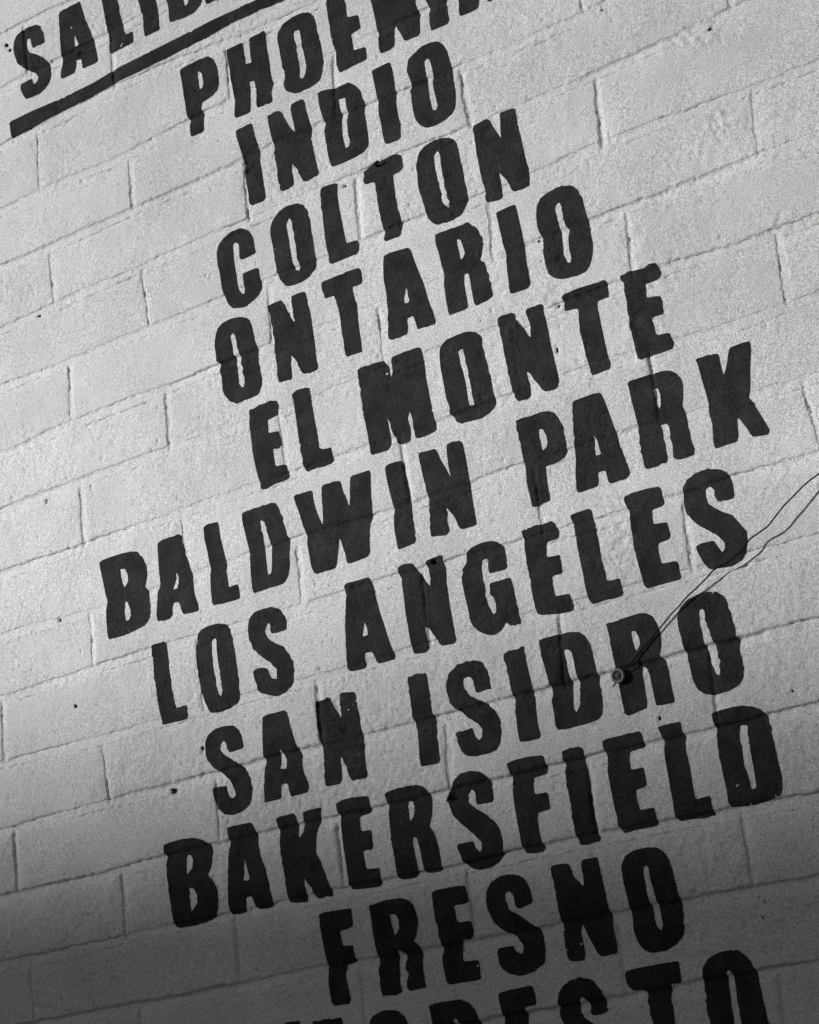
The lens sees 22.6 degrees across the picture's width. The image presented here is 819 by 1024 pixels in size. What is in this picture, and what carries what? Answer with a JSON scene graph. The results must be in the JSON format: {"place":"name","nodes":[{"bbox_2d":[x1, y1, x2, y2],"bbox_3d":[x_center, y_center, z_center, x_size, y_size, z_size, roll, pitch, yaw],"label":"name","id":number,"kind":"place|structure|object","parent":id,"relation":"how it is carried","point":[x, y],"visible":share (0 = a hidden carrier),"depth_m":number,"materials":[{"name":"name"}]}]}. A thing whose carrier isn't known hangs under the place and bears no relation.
{"place":"outdoors","nodes":[
{"label":"outdoors","id":0,"kind":"place"},
{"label":"pavement","id":1,"kind":"structure","parent":0,"visible":0},
{"bbox_2d":[0,0,818,1023],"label":"brick wall","id":2,"kind":"structure","parent":1,"relation":"on","point":[362,516],"depth_m":2.89,"materials":[{"name":"white brick"}]},
{"bbox_2d":[611,668,624,686],"bbox_3d":[0.273,0.216,2.675,0.022,0.024,0.010,-18,-17,30],"label":"wall anchor","id":3,"kind":"object","parent":2,"relation":"attached to","point":[617,675],"depth_m":2.67,"materials":[{"name":"grey metal"}]},
{"bbox_2d":[623,473,818,671],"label":"wire","id":4,"kind":"object","parent":3,"relation":"attached to","point":[808,481],"visible":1,"depth_m":2.60,"materials":[{"name":"black metal"}]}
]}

